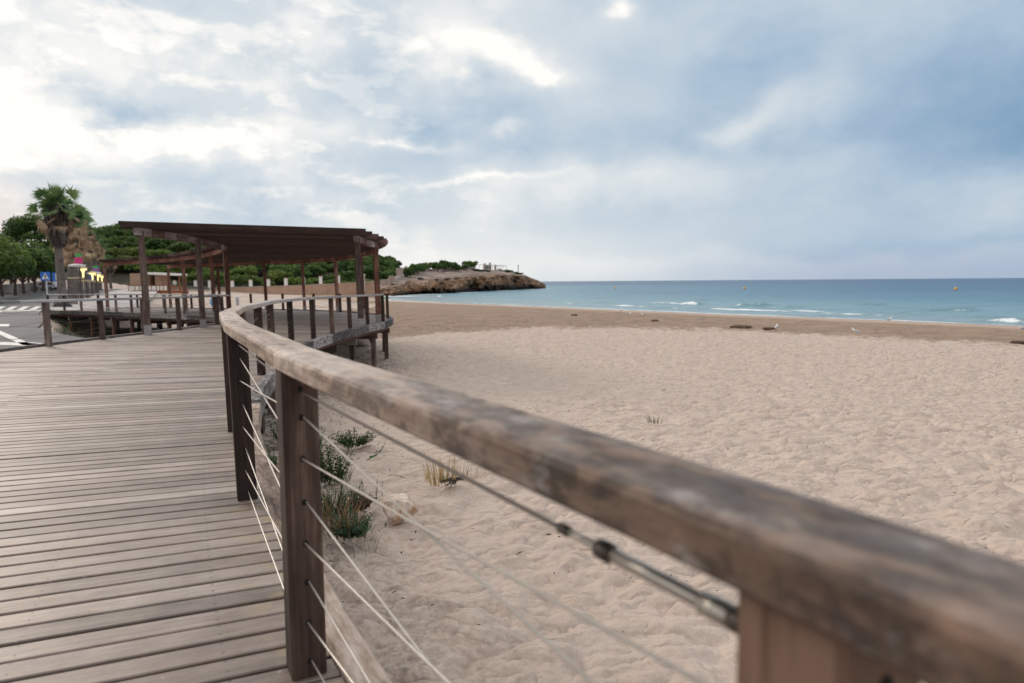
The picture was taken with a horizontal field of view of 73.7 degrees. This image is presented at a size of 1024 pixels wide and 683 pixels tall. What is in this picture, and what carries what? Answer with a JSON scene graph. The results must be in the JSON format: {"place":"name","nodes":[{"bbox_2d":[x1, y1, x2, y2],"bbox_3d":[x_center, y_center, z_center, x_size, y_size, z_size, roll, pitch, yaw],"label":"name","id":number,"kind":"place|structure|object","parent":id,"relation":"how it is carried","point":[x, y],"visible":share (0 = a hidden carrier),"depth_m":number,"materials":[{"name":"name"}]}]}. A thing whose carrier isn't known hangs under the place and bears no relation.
{"place":"outdoors","nodes":[
{"label":"outdoors","id":0,"kind":"place"},
{"bbox_2d":[0,289,119,348],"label":"road","id":1,"kind":"structure","parent":0,"point":[18,319],"depth_m":33.77,"materials":[{"name":"asphalt"}]},
{"bbox_2d":[0,242,32,296],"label":"street tree","id":2,"kind":"object","parent":1,"relation":"on","point":[17,272],"visible":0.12,"depth_m":91.54,"materials":[{"name":"plant"}]},
{"bbox_2d":[0,331,36,344],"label":"road marking","id":3,"kind":"object","parent":1,"relation":"on","point":[8,336],"visible":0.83,"depth_m":21.94,"materials":[{"name":"paint"}]},
{"bbox_2d":[0,342,41,345],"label":"road marking","id":4,"kind":"object","parent":1,"relation":"on","point":[14,343],"visible":0.6,"depth_m":19.84,"materials":[{"name":"paint"}]},
{"bbox_2d":[9,248,36,295],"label":"street tree","id":5,"kind":"object","parent":1,"relation":"on","point":[14,281],"visible":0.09,"depth_m":97.62,"materials":[{"name":"plant"}]},
{"bbox_2d":[4,240,46,283],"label":"street tree","id":6,"kind":"object","parent":1,"relation":"on","point":[34,244],"visible":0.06,"depth_m":127.16,"materials":[{"name":"plant"}]},
{"bbox_2d":[12,245,55,293],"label":"street tree","id":7,"kind":"object","parent":1,"relation":"on","point":[41,258],"visible":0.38,"depth_m":106.98,"materials":[{"name":"plant"}]},
{"bbox_2d":[16,244,55,292],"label":"street tree","id":8,"kind":"object","parent":1,"relation":"on","point":[50,253],"visible":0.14,"depth_m":116.45,"materials":[{"name":"plant"}]},
{"bbox_2d":[32,282,56,289],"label":"van","id":9,"kind":"object","parent":1,"relation":"on","point":[51,285],"visible":0.75,"depth_m":132.76,"materials":[{"name":"white paint"}]},
{"bbox_2d":[38,246,74,290],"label":"street tree","id":10,"kind":"object","parent":1,"relation":"on","point":[43,285],"visible":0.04,"depth_m":125.40,"materials":[{"name":"plant"}]},
{"bbox_2d":[87,225,101,295],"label":"fan palm","id":11,"kind":"object","parent":1,"relation":"on","point":[96,249],"visible":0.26,"depth_m":93.28,"materials":[{"name":"plant"}]},
{"bbox_2d":[68,254,85,304],"bbox_3d":[-33.556,-4.776,52.763,1.240,4.013,1.209,0,5,0],"label":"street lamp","id":12,"kind":"object","parent":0,"point":[78,260],"visible":0.96,"depth_m":52.60,"materials":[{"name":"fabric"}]},
{"bbox_2d":[67,267,87,298],"bbox_3d":[-34.227,-4.384,53.801,1.615,3.060,0.640,0,5,0],"label":"street lamp","id":13,"kind":"object","parent":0,"point":[82,269],"visible":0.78,"depth_m":53.69,"materials":[{"name":"metal"}]},
{"bbox_2d":[51,319,108,337],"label":"verge grass","id":14,"kind":"structure","parent":0,"point":[69,329],"depth_m":31.53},
{"bbox_2d":[87,266,100,293],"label":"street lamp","id":15,"kind":"object","parent":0,"point":[95,269],"visible":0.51,"depth_m":65.60,"materials":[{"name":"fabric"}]},
{"bbox_2d":[50,289,156,309],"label":"pavement","id":16,"kind":"structure","parent":0,"point":[124,304],"depth_m":61.22,"materials":[{"name":"concrete"}]},
{"bbox_2d":[40,272,50,293],"bbox_3d":[-30.599,-3.281,44.898,0.620,2.568,0.114,0,5,0],"label":"crossing sign","id":17,"kind":"object","parent":16,"relation":"on","point":[45,276],"visible":0.91,"depth_m":44.77,"materials":[{"name":"metal"}]},
{"bbox_2d":[26,182,83,298],"bbox_3d":[-32.911,-6.904,49.632,3.373,9.532,3.691,0,5,0],"label":"fan palm","id":18,"kind":"object","parent":16,"relation":"on","point":[55,225],"visible":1,"depth_m":49.08,"materials":[{"name":"plant"}]},
{"bbox_2d":[52,302,71,306],"bbox_3d":[-32.891,-2.729,49.932,1.240,0.420,1.240,0,5,0],"label":"planter","id":19,"kind":"object","parent":16,"relation":"on","point":[57,304],"visible":0.63,"depth_m":49.48,"materials":[{"name":"concrete"}]},
{"bbox_2d":[46,198,93,303],"bbox_3d":[-36.553,-7.437,56.568,3.414,9.434,3.542,0,5,0],"label":"fan palm","id":20,"kind":"object","parent":16,"relation":"on","point":[70,249],"visible":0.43,"depth_m":56.41,"materials":[{"name":"plant"}]},
{"bbox_2d":[71,202,96,298],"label":"fan palm","id":21,"kind":"object","parent":16,"relation":"on","point":[79,217],"visible":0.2,"depth_m":65.39,"materials":[{"name":"plant"}]},
{"bbox_2d":[79,271,95,291],"bbox_3d":[-39.617,-5.141,63.769,1.615,2.898,0.640,0,5,0],"label":"street lamp","id":22,"kind":"object","parent":16,"relation":"on","point":[92,273],"visible":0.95,"depth_m":63.66,"materials":[{"name":"metal"}]},
{"bbox_2d":[82,220,97,297],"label":"fan palm","id":23,"kind":"object","parent":16,"relation":"on","point":[86,262],"visible":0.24,"depth_m":79.45,"materials":[{"name":"plant"}]},
{"bbox_2d":[86,274,100,297],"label":"street lamp","id":24,"kind":"object","parent":16,"relation":"on","point":[98,275],"visible":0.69,"depth_m":73.64,"materials":[{"name":"metal"}]},
{"bbox_2d":[128,272,188,293],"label":"beach kiosk","id":25,"kind":"object","parent":16,"relation":"on","point":[157,282],"visible":0.62,"depth_m":117.43,"materials":[{"name":"brown wood"}]},
{"bbox_2d":[322,487,371,539],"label":"dry grass","id":26,"kind":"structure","parent":0,"point":[331,518],"depth_m":5.44,"materials":[{"name":"plant"}]},
{"bbox_2d":[380,269,545,295],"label":"headland","id":27,"kind":"structure","parent":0,"point":[469,281],"depth_m":223.55,"materials":[{"name":"stone"}]},
{"bbox_2d":[347,275,366,281],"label":"pine tree","id":28,"kind":"object","parent":27,"relation":"on","point":[351,278],"visible":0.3,"depth_m":200.34,"materials":[{"name":"green plant"}]},
{"bbox_2d":[355,265,381,279],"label":"pine tree","id":29,"kind":"object","parent":27,"relation":"on","point":[368,270],"visible":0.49,"depth_m":204.58,"materials":[{"name":"green plant"}]},
{"bbox_2d":[380,279,390,285],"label":"ruin pillar","id":30,"kind":"structure","parent":27,"relation":"on","point":[383,282],"depth_m":183.12,"materials":[{"name":"stone"}]},
{"bbox_2d":[381,270,395,278],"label":"pine tree","id":31,"kind":"object","parent":27,"relation":"on","point":[385,274],"visible":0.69,"depth_m":208.59,"materials":[{"name":"green plant"}]},
{"bbox_2d":[403,268,411,275],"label":"pine tree","id":32,"kind":"object","parent":27,"relation":"on","point":[406,271],"visible":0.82,"depth_m":201.72,"materials":[{"name":"green plant"}]},
{"bbox_2d":[409,263,425,274],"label":"pine tree","id":33,"kind":"object","parent":27,"relation":"on","point":[418,267],"visible":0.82,"depth_m":212.78,"materials":[{"name":"green plant"}]},
{"bbox_2d":[432,262,443,271],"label":"pine tree","id":34,"kind":"object","parent":27,"relation":"on","point":[437,265],"visible":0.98,"depth_m":228.32,"materials":[{"name":"green plant"}]},
{"bbox_2d":[439,260,451,269],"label":"pine tree","id":35,"kind":"object","parent":27,"relation":"on","point":[447,264],"visible":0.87,"depth_m":238.16,"materials":[{"name":"green plant"}]},
{"bbox_2d":[422,267,475,271],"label":"stone wall","id":36,"kind":"structure","parent":27,"relation":"on","point":[442,269],"depth_m":241.33,"materials":[{"name":"stone"}]},
{"bbox_2d":[461,260,477,266],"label":"pine tree","id":37,"kind":"object","parent":27,"relation":"on","point":[472,264],"visible":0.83,"depth_m":260.38,"materials":[{"name":"green plant"}]},
{"bbox_2d":[479,264,506,270],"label":"terrace frame","id":38,"kind":"object","parent":27,"relation":"on","point":[494,266],"visible":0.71,"depth_m":282.94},
{"bbox_2d":[0,0,1023,280],"label":"sky","id":39,"kind":"structure","parent":0,"point":[555,140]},
{"bbox_2d":[2,246,1023,682],"bbox_3d":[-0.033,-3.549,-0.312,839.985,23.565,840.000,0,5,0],"label":"sand beach","id":40,"kind":"structure","parent":0,"point":[778,410],"depth_m":8.53,"materials":[{"name":"sand"}]},
{"bbox_2d":[0,234,13,242],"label":"umbrella pine","id":41,"kind":"object","parent":40,"relation":"on","point":[9,237],"visible":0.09,"depth_m":165.13,"materials":[{"name":"green plant"}]},
{"bbox_2d":[0,236,19,273],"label":"street tree","id":42,"kind":"object","parent":40,"relation":"on","point":[4,264],"visible":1,"depth_m":74.46,"materials":[{"name":"plant"}]},
{"bbox_2d":[0,249,28,278],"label":"street tree","id":43,"kind":"object","parent":40,"relation":"on","point":[12,269],"visible":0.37,"depth_m":82.88,"materials":[{"name":"plant"}]},
{"bbox_2d":[0,213,50,243],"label":"umbrella pine","id":44,"kind":"object","parent":40,"relation":"on","point":[20,228],"visible":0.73,"depth_m":184.04,"materials":[{"name":"green plant"}]},
{"bbox_2d":[2,281,54,292],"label":"roadside wall","id":45,"kind":"structure","parent":40,"relation":"on","point":[8,288],"depth_m":123.26,"materials":[{"name":"stone"}]},
{"bbox_2d":[93,230,105,292],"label":"fan palm","id":46,"kind":"object","parent":40,"relation":"on","point":[101,253],"visible":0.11,"depth_m":111.23,"materials":[{"name":"plant"}]},
{"bbox_2d":[97,241,107,289],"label":"fan palm","id":47,"kind":"object","parent":40,"relation":"on","point":[98,261],"visible":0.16,"depth_m":131.09,"materials":[{"name":"plant"}]},
{"bbox_2d":[100,254,116,288],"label":"fan palm","id":48,"kind":"object","parent":40,"relation":"on","point":[110,269],"visible":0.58,"depth_m":149.02,"materials":[{"name":"plant"}]},
{"bbox_2d":[104,235,122,247],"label":"pine tree","id":49,"kind":"object","parent":40,"relation":"on","point":[114,240],"visible":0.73,"depth_m":208.98,"materials":[{"name":"green plant"}]},
{"bbox_2d":[96,223,130,231],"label":"pine tree","id":50,"kind":"object","parent":40,"relation":"on","point":[115,226],"visible":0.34,"depth_m":230.74,"materials":[{"name":"green plant"}]},
{"bbox_2d":[98,228,129,237],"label":"pine tree","id":51,"kind":"object","parent":40,"relation":"on","point":[107,232],"visible":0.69,"depth_m":213.20,"materials":[{"name":"green plant"}]},
{"bbox_2d":[104,246,126,257],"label":"bushy pine","id":52,"kind":"object","parent":40,"relation":"on","point":[114,252],"visible":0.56,"depth_m":190.44,"materials":[{"name":"green plant"}]},
{"bbox_2d":[116,255,137,270],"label":"bushy pine","id":53,"kind":"object","parent":40,"relation":"on","point":[123,256],"visible":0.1,"depth_m":181.20,"materials":[{"name":"green plant"}]},
{"bbox_2d":[118,236,137,246],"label":"pine tree","id":54,"kind":"object","parent":40,"relation":"on","point":[130,239],"visible":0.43,"depth_m":207.89,"materials":[{"name":"green plant"}]},
{"bbox_2d":[121,246,145,256],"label":"bushy pine","id":55,"kind":"object","parent":40,"relation":"on","point":[132,252],"visible":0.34,"depth_m":192.73,"materials":[{"name":"green plant"}]},
{"bbox_2d":[121,241,147,249],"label":"pine tree","id":56,"kind":"object","parent":40,"relation":"on","point":[127,244],"visible":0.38,"depth_m":199.29,"materials":[{"name":"green plant"}]},
{"bbox_2d":[121,235,149,241],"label":"pine tree","id":57,"kind":"object","parent":40,"relation":"on","point":[145,238],"visible":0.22,"depth_m":211.93,"materials":[{"name":"green plant"}]},
{"bbox_2d":[123,264,149,270],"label":"bushy pine","id":58,"kind":"object","parent":40,"relation":"on","point":[136,267],"visible":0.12,"depth_m":180.26,"materials":[{"name":"green plant"}]},
{"bbox_2d":[145,241,159,249],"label":"pine tree","id":59,"kind":"object","parent":40,"relation":"on","point":[153,246],"visible":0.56,"depth_m":206.90,"materials":[{"name":"green plant"}]},
{"bbox_2d":[147,264,158,271],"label":"bushy pine","id":60,"kind":"object","parent":40,"relation":"on","point":[151,267],"visible":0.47,"depth_m":180.41,"materials":[{"name":"green plant"}]},
{"bbox_2d":[145,248,173,255],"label":"bushy pine","id":61,"kind":"object","parent":40,"relation":"on","point":[150,252],"visible":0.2,"depth_m":191.10,"materials":[{"name":"green plant"}]},
{"bbox_2d":[146,238,180,248],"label":"pine tree","id":62,"kind":"object","parent":40,"relation":"on","point":[161,243],"visible":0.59,"depth_m":206.28,"materials":[{"name":"green plant"}]},
{"bbox_2d":[153,265,186,276],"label":"bushy pine","id":63,"kind":"object","parent":40,"relation":"on","point":[161,269],"visible":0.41,"depth_m":178.11,"materials":[{"name":"green plant"}]},
{"bbox_2d":[165,242,192,252],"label":"pine tree","id":64,"kind":"object","parent":40,"relation":"on","point":[176,247],"visible":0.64,"depth_m":201.50,"materials":[{"name":"green plant"}]},
{"bbox_2d":[170,267,195,277],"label":"bushy pine","id":65,"kind":"object","parent":40,"relation":"on","point":[190,270],"visible":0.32,"depth_m":179.59,"materials":[{"name":"green plant"}]},
{"bbox_2d":[180,272,207,281],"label":"bushy pine","id":66,"kind":"object","parent":40,"relation":"on","point":[191,277],"visible":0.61,"depth_m":173.75,"materials":[{"name":"green plant"}]},
{"bbox_2d":[0,307,393,682],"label":"boardwalk","id":67,"kind":"structure","parent":40,"relation":"on","point":[134,547],"depth_m":3.61,"materials":[{"name":"brown wood"}]},
{"bbox_2d":[0,295,218,350],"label":"railing","id":68,"kind":"object","parent":67,"relation":"on","point":[45,309],"visible":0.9,"depth_m":16.75,"materials":[{"name":"brown wood"}]},
{"bbox_2d":[46,294,229,314],"bbox_3d":[-18.469,-1.830,33.678,25.114,1.176,2.399,4,7,44],"label":"railing","id":69,"kind":"object","parent":67,"relation":"on","point":[221,305],"visible":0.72,"depth_m":34.26,"materials":[{"name":"brown wood"}]},
{"bbox_2d":[99,221,387,334],"bbox_3d":[-13.532,-2.837,33.245,10.794,3.251,31.129,-4,6,-32],"label":"pergola","id":70,"kind":"object","parent":67,"relation":"on","point":[227,246],"visible":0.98,"depth_m":24.35,"materials":[{"name":"brown wood"}]},
{"bbox_2d":[136,294,388,318],"bbox_3d":[-14.391,-2.228,38.708,29.049,1.136,3.467,4,7,43],"label":"railing","id":71,"kind":"object","parent":67,"relation":"on","point":[339,308],"visible":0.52,"depth_m":38.08,"materials":[{"name":"brown wood"}]},
{"bbox_2d":[219,294,1023,682],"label":"railing","id":72,"kind":"object","parent":67,"relation":"on","point":[833,594],"visible":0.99,"depth_m":0.67,"materials":[{"name":"brown wood"}]},
{"bbox_2d":[205,271,224,282],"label":"bushy pine","id":73,"kind":"object","parent":40,"relation":"on","point":[215,275],"visible":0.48,"depth_m":178.31,"materials":[{"name":"green plant"}]},
{"bbox_2d":[220,273,251,286],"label":"bushy pine","id":74,"kind":"object","parent":40,"relation":"on","point":[241,279],"visible":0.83,"depth_m":170.71,"materials":[{"name":"green plant"}]},
{"bbox_2d":[229,265,257,276],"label":"bushy pine","id":75,"kind":"object","parent":40,"relation":"on","point":[250,270],"visible":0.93,"depth_m":184.43,"materials":[{"name":"green plant"}]},
{"bbox_2d":[251,275,262,285],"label":"bushy pine","id":76,"kind":"object","parent":40,"relation":"on","point":[257,281],"visible":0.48,"depth_m":175.83,"materials":[{"name":"green plant"}]},
{"bbox_2d":[265,414,277,442],"bbox_3d":[-2.865,1.087,8.751,0.552,0.413,0.683,-3,6,-31],"label":"weedy plant","id":77,"kind":"object","parent":40,"relation":"on","point":[274,435],"visible":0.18,"depth_m":8.72,"materials":[{"name":"plant"}]},
{"bbox_2d":[264,442,278,466],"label":"weedy plant","id":78,"kind":"object","parent":40,"relation":"on","point":[273,459],"visible":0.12,"depth_m":7.06,"materials":[{"name":"plant"}]},
{"bbox_2d":[266,269,293,284],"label":"bushy pine","id":79,"kind":"object","parent":40,"relation":"on","point":[275,275],"visible":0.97,"depth_m":185.08,"materials":[{"name":"green plant"}]},
{"bbox_2d":[204,281,374,294],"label":"beach wall","id":80,"kind":"structure","parent":40,"relation":"on","point":[329,289],"depth_m":163.90,"materials":[{"name":"beige stone"}]},
{"bbox_2d":[267,264,311,277],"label":"pine tree","id":81,"kind":"object","parent":40,"relation":"on","point":[293,268],"visible":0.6,"depth_m":191.52,"materials":[{"name":"green plant"}]},
{"bbox_2d":[283,276,313,284],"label":"bushy pine","id":82,"kind":"object","parent":40,"relation":"on","point":[294,281],"visible":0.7,"depth_m":177.07,"materials":[{"name":"green plant"}]},
{"bbox_2d":[306,277,318,283],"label":"bushy pine","id":83,"kind":"object","parent":40,"relation":"on","point":[313,280],"visible":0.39,"depth_m":185.40,"materials":[{"name":"green plant"}]},
{"bbox_2d":[304,264,326,276],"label":"pine tree","id":84,"kind":"object","parent":40,"relation":"on","point":[316,269],"visible":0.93,"depth_m":199.66,"materials":[{"name":"green plant"}]},
{"bbox_2d":[315,262,332,275],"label":"pine tree","id":85,"kind":"object","parent":40,"relation":"on","point":[324,265],"visible":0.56,"depth_m":205.96,"materials":[{"name":"green plant"}]},
{"bbox_2d":[322,279,334,283],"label":"bushy pine","id":86,"kind":"object","parent":40,"relation":"on","point":[332,281],"visible":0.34,"depth_m":176.47,"materials":[{"name":"green plant"}]},
{"bbox_2d":[315,273,346,281],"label":"pine tree","id":87,"kind":"object","parent":40,"relation":"on","point":[328,277],"visible":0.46,"depth_m":192.51,"materials":[{"name":"green plant"}]},
{"bbox_2d":[327,262,345,272],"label":"pine tree","id":88,"kind":"object","parent":40,"relation":"on","point":[341,266],"visible":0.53,"depth_m":209.58,"materials":[{"name":"green plant"}]},
{"bbox_2d":[319,438,355,485],"bbox_3d":[-1.805,1.157,6.772,0.521,0.474,0.517,-3,6,-25],"label":"weedy plant","id":89,"kind":"object","parent":40,"relation":"on","point":[339,470],"visible":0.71,"depth_m":6.70,"materials":[{"name":"plant"}]},
{"bbox_2d":[331,259,354,269],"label":"pine tree","id":90,"kind":"object","parent":40,"relation":"on","point":[347,262],"visible":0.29,"depth_m":214.87,"materials":[{"name":"green plant"}]},
{"bbox_2d":[321,476,367,520],"bbox_3d":[-1.540,1.325,5.799,0.579,0.294,0.649,1,5,18],"label":"grass clump","id":91,"kind":"object","parent":40,"relation":"on","point":[343,498],"visible":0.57,"depth_m":5.82,"materials":[{"name":"plant"}]},
{"bbox_2d":[338,270,355,278],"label":"pine tree","id":92,"kind":"object","parent":40,"relation":"on","point":[346,274],"visible":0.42,"depth_m":199.94,"materials":[{"name":"green plant"}]},
{"bbox_2d":[325,504,376,541],"bbox_3d":[-1.242,1.409,5.323,0.419,0.231,0.441,-1,5,-3],"label":"creeping plant","id":93,"kind":"object","parent":40,"relation":"on","point":[358,529],"visible":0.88,"depth_m":5.25,"materials":[{"name":"plant"}]},
{"bbox_2d":[328,427,379,448],"bbox_3d":[-1.963,1.193,8.463,0.570,0.251,0.511,1,5,16],"label":"plant","id":94,"kind":"object","parent":40,"relation":"on","point":[346,440],"visible":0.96,"depth_m":8.41,"materials":[{"name":"plant"}]},
{"bbox_2d":[346,260,372,270],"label":"pine tree","id":95,"kind":"object","parent":40,"relation":"on","point":[352,265],"visible":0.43,"depth_m":213.38,"materials":[{"name":"green plant"}]},
{"bbox_2d":[345,491,376,511],"bbox_3d":[-1.316,1.391,5.916,0.284,0.188,0.282,-3,6,-29],"label":"plant","id":96,"kind":"object","parent":40,"relation":"on","point":[366,503],"visible":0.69,"depth_m":5.90,"materials":[{"name":"plant"}]},
{"bbox_2d":[340,473,382,499],"bbox_3d":[-1.366,1.301,6.149,0.384,0.275,0.286,-1,5,-1],"label":"plant","id":97,"kind":"object","parent":40,"relation":"on","point":[364,490],"visible":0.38,"depth_m":6.15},
{"bbox_2d":[355,339,370,346],"bbox_3d":[-7.149,-0.103,31.707,1.369,0.917,0.751,8,5,-1],"label":"rock","id":98,"kind":"object","parent":40,"relation":"on","point":[363,342],"visible":0.22,"depth_m":31.49,"materials":[{"name":"stone"}]},
{"bbox_2d":[363,256,381,264],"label":"pine tree","id":99,"kind":"object","parent":40,"relation":"on","point":[368,258],"visible":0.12,"depth_m":222.69,"materials":[{"name":"green plant"}]},
{"bbox_2d":[368,264,389,276],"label":"pine tree","id":100,"kind":"object","parent":40,"relation":"on","point":[382,268],"visible":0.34,"depth_m":215.47,"materials":[{"name":"green plant"}]},
{"bbox_2d":[380,260,397,267],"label":"pine tree","id":101,"kind":"object","parent":40,"relation":"on","point":[391,264],"visible":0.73,"depth_m":245.86,"materials":[{"name":"green plant"}]},
{"bbox_2d":[383,256,401,264],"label":"pine tree","id":102,"kind":"object","parent":40,"relation":"on","point":[391,258],"visible":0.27,"depth_m":273.74,"materials":[{"name":"green plant"}]},
{"bbox_2d":[382,493,417,525],"bbox_3d":[-0.930,1.401,5.702,0.303,0.225,0.239,-2,5,-22],"label":"rock","id":103,"kind":"object","parent":40,"relation":"on","point":[404,501],"visible":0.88,"depth_m":5.62,"materials":[{"name":"stone"}]},
{"bbox_2d":[422,455,464,486],"bbox_3d":[-0.693,1.244,6.726,0.448,0.281,0.427,2,6,28],"label":"dry tuft","id":104,"kind":"object","parent":40,"relation":"on","point":[441,478],"visible":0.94,"depth_m":6.69,"materials":[{"name":"plant"}]},
{"bbox_2d":[730,325,751,327],"bbox_3d":[13.929,-0.909,41.450,1.212,0.214,1.288,3,6,37],"label":"seaweed heap","id":105,"kind":"object","parent":40,"relation":"on","point":[740,326],"visible":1,"depth_m":41.13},
{"bbox_2d":[1010,340,1023,343],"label":"seaweed heap","id":106,"kind":"object","parent":40,"relation":"on","point":[1017,342],"visible":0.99,"depth_m":30.02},
{"bbox_2d":[384,278,1023,325],"bbox_3d":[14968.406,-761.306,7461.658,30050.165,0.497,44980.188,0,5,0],"label":"sea","id":107,"kind":"structure","parent":0,"point":[996,301],"depth_m":127.67,"materials":[{"name":"liquid"}]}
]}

